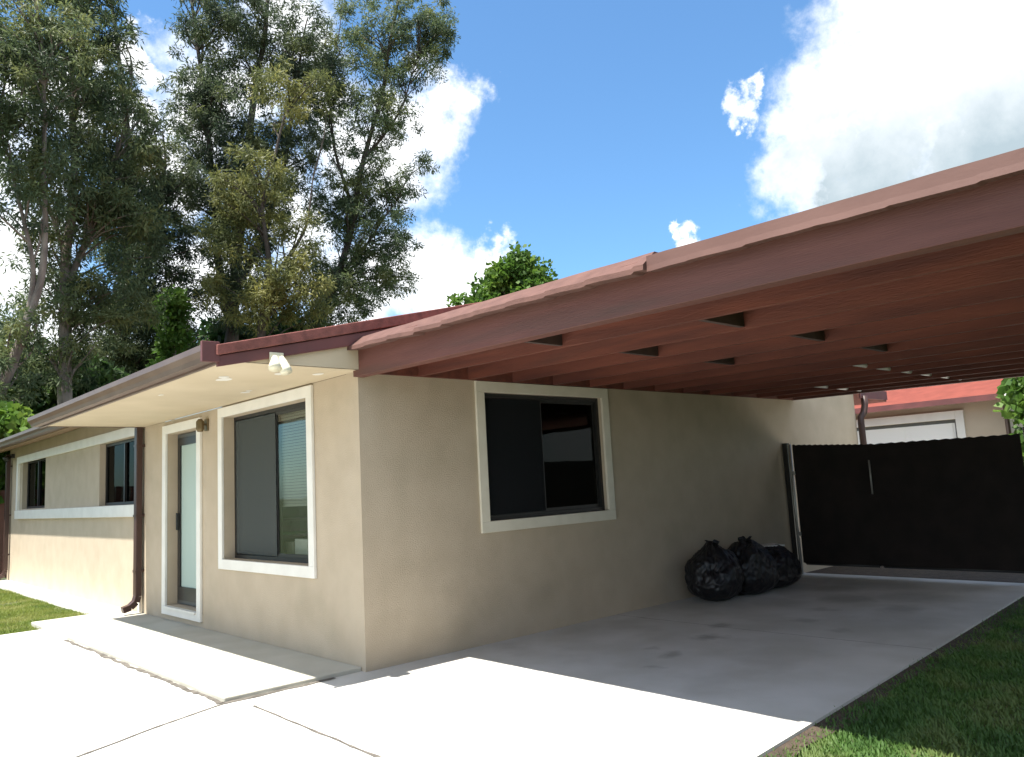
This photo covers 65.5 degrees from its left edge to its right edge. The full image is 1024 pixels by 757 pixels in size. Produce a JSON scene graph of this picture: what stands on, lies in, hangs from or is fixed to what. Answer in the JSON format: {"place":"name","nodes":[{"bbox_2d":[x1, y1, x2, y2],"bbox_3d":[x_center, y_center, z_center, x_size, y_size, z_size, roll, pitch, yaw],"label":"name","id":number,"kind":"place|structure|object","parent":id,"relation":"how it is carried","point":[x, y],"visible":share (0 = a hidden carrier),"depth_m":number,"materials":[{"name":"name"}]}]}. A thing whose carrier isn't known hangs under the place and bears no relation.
{"place":"outdoors","nodes":[
{"label":"outdoors","id":0,"kind":"place"},
{"bbox_2d":[0,589,89,634],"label":"front lawn","id":1,"kind":"structure","parent":0,"point":[11,603],"depth_m":10.58,"materials":[{"name":"plant"}]},
{"bbox_2d":[0,490,6,577],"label":"side fence","id":2,"kind":"object","parent":1,"relation":"on","point":[2,493],"visible":0.22,"depth_m":16.31,"materials":[{"name":"brown wood"}]},
{"bbox_2d":[0,573,1023,756],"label":"driveway","id":3,"kind":"structure","parent":0,"point":[746,675],"depth_m":5.46,"materials":[{"name":"concrete"}]},
{"bbox_2d":[685,539,744,600],"bbox_3d":[2.242,2.104,8.759,0.629,0.648,0.606,4,-10,-42],"label":"rubbish bag","id":4,"kind":"object","parent":3,"relation":"on","point":[714,571],"visible":1,"depth_m":8.57,"materials":[{"name":"black plastic"}]},
{"bbox_2d":[727,536,778,594],"bbox_3d":[2.696,2.120,9.060,0.652,0.646,0.585,0,-8,-19],"label":"rubbish bag","id":5,"kind":"object","parent":3,"relation":"on","point":[758,563],"visible":0.73,"depth_m":8.82,"materials":[{"name":"black plastic"}]},
{"bbox_2d":[765,544,801,587],"bbox_3d":[3.110,2.233,9.496,0.789,0.494,0.613,4,-10,-42],"label":"rubbish bag","id":6,"kind":"object","parent":3,"relation":"on","point":[788,566],"visible":0.56,"depth_m":9.26,"materials":[{"name":"black plastic"}]},
{"bbox_2d":[761,543,784,546],"bbox_3d":[3.086,2.010,9.583,0.323,0.030,0.215,0,-8,-21],"label":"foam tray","id":7,"kind":"object","parent":6,"relation":"on","point":[769,544],"visible":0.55,"depth_m":9.54,"materials":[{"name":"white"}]},
{"bbox_2d":[782,427,1023,573],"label":"metal gate","id":8,"kind":"structure","parent":3,"relation":"on","point":[955,504],"depth_m":9.52,"materials":[{"name":"brown metal"}]},
{"bbox_2d":[0,0,1023,421],"label":"sky","id":9,"kind":"structure","parent":0,"point":[588,134],"materials":[{"name":"blue"}]},
{"bbox_2d":[761,598,1023,756],"bbox_3d":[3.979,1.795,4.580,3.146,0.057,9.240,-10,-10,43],"label":"grass","id":10,"kind":"structure","parent":0,"point":[910,735],"depth_m":4.48,"materials":[{"name":"green plant"}]},
{"bbox_2d":[763,596,1023,756],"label":"dirt strip","id":11,"kind":"object","parent":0,"point":[790,743],"visible":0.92,"depth_m":5.01,"materials":[{"name":"brown soil"}]},
{"bbox_2d":[806,566,1023,582],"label":"back yard","id":12,"kind":"structure","parent":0,"point":[953,575],"depth_m":10.03,"materials":[{"name":"grey concrete"}]},
{"bbox_2d":[854,378,1023,461],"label":"neighbour garage","id":13,"kind":"structure","parent":0,"point":[952,411],"depth_m":14.61,"materials":[{"name":"paint"}]},
{"bbox_2d":[857,423,955,443],"bbox_3d":[6.958,2.023,15.592,0.040,2.110,3.540,4,-10,-42],"label":"garage door","id":14,"kind":"structure","parent":13,"relation":"in","point":[936,431],"depth_m":15.01,"materials":[{"name":"white plastic"}]},
{"label":"ground","id":15,"kind":"structure","parent":0,"visible":0},
{"bbox_2d":[0,400,40,503],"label":"garden shrub","id":16,"kind":"object","parent":15,"relation":"on","point":[14,417],"visible":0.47,"depth_m":16.54,"materials":[{"name":"green plant"}]},
{"bbox_2d":[0,0,106,407],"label":"casuarina tree","id":17,"kind":"object","parent":15,"relation":"on","point":[27,53],"visible":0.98,"depth_m":19.48,"materials":[{"name":"green plant"}]},
{"bbox_2d":[0,580,120,613],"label":"walkway","id":18,"kind":"structure","parent":15,"relation":"on","point":[73,603],"depth_m":11.99,"materials":[{"name":"white concrete"}]},
{"bbox_2d":[0,332,129,414],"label":"understory bush","id":19,"kind":"object","parent":15,"relation":"on","point":[107,376],"visible":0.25,"depth_m":22.25,"materials":[{"name":"green plant"}]},
{"bbox_2d":[0,0,189,404],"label":"casuarina tree","id":20,"kind":"object","parent":15,"relation":"on","point":[109,206],"visible":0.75,"depth_m":21.66,"materials":[{"name":"green plant"}]},
{"bbox_2d":[72,4,217,379],"bbox_3d":[-12.404,-4.017,26.008,5.489,18.985,3.687,0,-8,-22],"label":"casuarina tree","id":21,"kind":"object","parent":15,"relation":"on","point":[132,363],"visible":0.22,"depth_m":26.20,"materials":[{"name":"green plant"}]},
{"bbox_2d":[145,284,196,419],"bbox_3d":[-10.342,1.041,23.984,1.630,8.208,1.712,4,-10,-42],"label":"young tree","id":22,"kind":"object","parent":15,"relation":"on","point":[173,340],"visible":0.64,"depth_m":24.19,"materials":[{"name":"green plant"}]},
{"bbox_2d":[31,610,361,701],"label":"porch slab","id":23,"kind":"structure","parent":15,"relation":"on","point":[222,667],"depth_m":7.01,"materials":[{"name":"concrete"}]},
{"bbox_2d":[139,310,327,364],"bbox_3d":[-10.520,1.611,29.464,8.018,8.542,3.965,0,-8,-19],"label":"understory bush","id":24,"kind":"object","parent":15,"relation":"on","point":[216,336],"visible":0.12,"depth_m":28.94,"materials":[{"name":"green plant"}]},
{"bbox_2d":[154,0,349,406],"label":"casuarina tree","id":25,"kind":"object","parent":15,"relation":"on","point":[211,85],"visible":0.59,"depth_m":28.49,"materials":[{"name":"green plant"}]},
{"bbox_2d":[188,52,346,338],"bbox_3d":[-7.376,-2.717,24.480,4.843,15.466,3.212,0,-8,-19],"label":"casuarina tree","id":26,"kind":"object","parent":15,"relation":"on","point":[269,296],"visible":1,"depth_m":24.47,"materials":[{"name":"green plant"}]},
{"bbox_2d":[294,0,460,329],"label":"casuarina tree","id":27,"kind":"object","parent":15,"relation":"on","point":[356,209],"visible":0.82,"depth_m":30.68,"materials":[{"name":"green plant"}]},
{"bbox_2d":[0,302,886,671],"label":"house","id":28,"kind":"structure","parent":15,"relation":"on","point":[444,516],"depth_m":7.94,"materials":[{"name":"paint"}]},
{"bbox_2d":[2,454,14,461],"bbox_3d":[-9.978,1.581,15.787,0.120,0.166,0.232,-7,-8,25],"label":"eave lamp","id":29,"kind":"object","parent":28,"relation":"attached to","point":[6,458],"visible":1,"depth_m":15.73,"materials":[{"name":"brown metal"}]},
{"bbox_2d":[27,458,45,508],"bbox_3d":[-8.692,1.932,14.636,0.060,0.898,1.788,4,-10,-42],"label":"window","id":30,"kind":"structure","parent":28,"relation":"in","point":[36,468],"depth_m":14.81,"materials":[{"name":"black glass"}]},
{"bbox_2d":[105,438,133,505],"bbox_3d":[-5.292,1.305,11.093,0.260,1.090,1.850,4,-10,-42],"label":"window","id":31,"kind":"structure","parent":28,"relation":"in","point":[119,478],"depth_m":11.17,"materials":[{"name":"black glass"}]},
{"bbox_2d":[161,417,202,621],"bbox_3d":[-3.818,1.589,9.415,0.450,2.310,1.800,4,-10,-42],"label":"door","id":32,"kind":"structure","parent":28,"relation":"in","point":[189,515],"depth_m":9.27,"materials":[{"name":"white paint"}]},
{"bbox_2d":[196,419,208,431],"bbox_3d":[-3.376,0.510,8.654,0.124,0.140,0.090,4,-10,-42],"label":"wall lamp","id":33,"kind":"object","parent":28,"relation":"attached to","point":[201,425],"visible":1,"depth_m":8.62,"materials":[{"name":"gold metal"}]},
{"bbox_2d":[217,385,316,578],"bbox_3d":[-2.014,1.182,7.872,0.958,2.100,2.980,4,-10,-42],"label":"window","id":34,"kind":"structure","parent":28,"relation":"in","point":[265,476],"depth_m":7.92,"materials":[{"name":"white paint"}]},
{"bbox_2d":[268,352,291,374],"bbox_3d":[-1.695,-0.113,5.797,0.175,0.174,0.124,4,-10,-42],"label":"flood light","id":35,"kind":"object","parent":28,"relation":"attached to","point":[278,362],"visible":1,"depth_m":5.78,"materials":[{"name":"beige plastic"}]},
{"bbox_2d":[282,518,307,554],"bbox_3d":[-1.970,1.871,7.623,0.220,1.065,0.540,4,-10,-42],"label":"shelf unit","id":36,"kind":"object","parent":28,"relation":"attached to","point":[295,542],"visible":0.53,"depth_m":7.66,"materials":[{"name":"white metal"}]},
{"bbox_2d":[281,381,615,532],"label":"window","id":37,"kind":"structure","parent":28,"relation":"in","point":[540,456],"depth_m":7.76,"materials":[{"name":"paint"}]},
{"bbox_2d":[347,147,1023,399],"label":"carport","id":38,"kind":"object","parent":28,"relation":"attached to","point":[915,282],"visible":0.98,"depth_m":4.92,"materials":[{"name":"paint"}]},
{"bbox_2d":[445,241,557,306],"bbox_3d":[-0.036,0.252,24.257,2.735,8.746,3.566,24,-28,-74],"label":"broadleaf tree","id":39,"kind":"object","parent":15,"relation":"on","point":[518,270],"visible":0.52,"depth_m":24.09,"materials":[{"name":"green plant"}]},
{"bbox_2d":[993,377,1023,460],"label":"garden tree","id":40,"kind":"object","parent":15,"relation":"on","point":[1013,398],"visible":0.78,"depth_m":12.78,"materials":[{"name":"green plant"}]}
]}

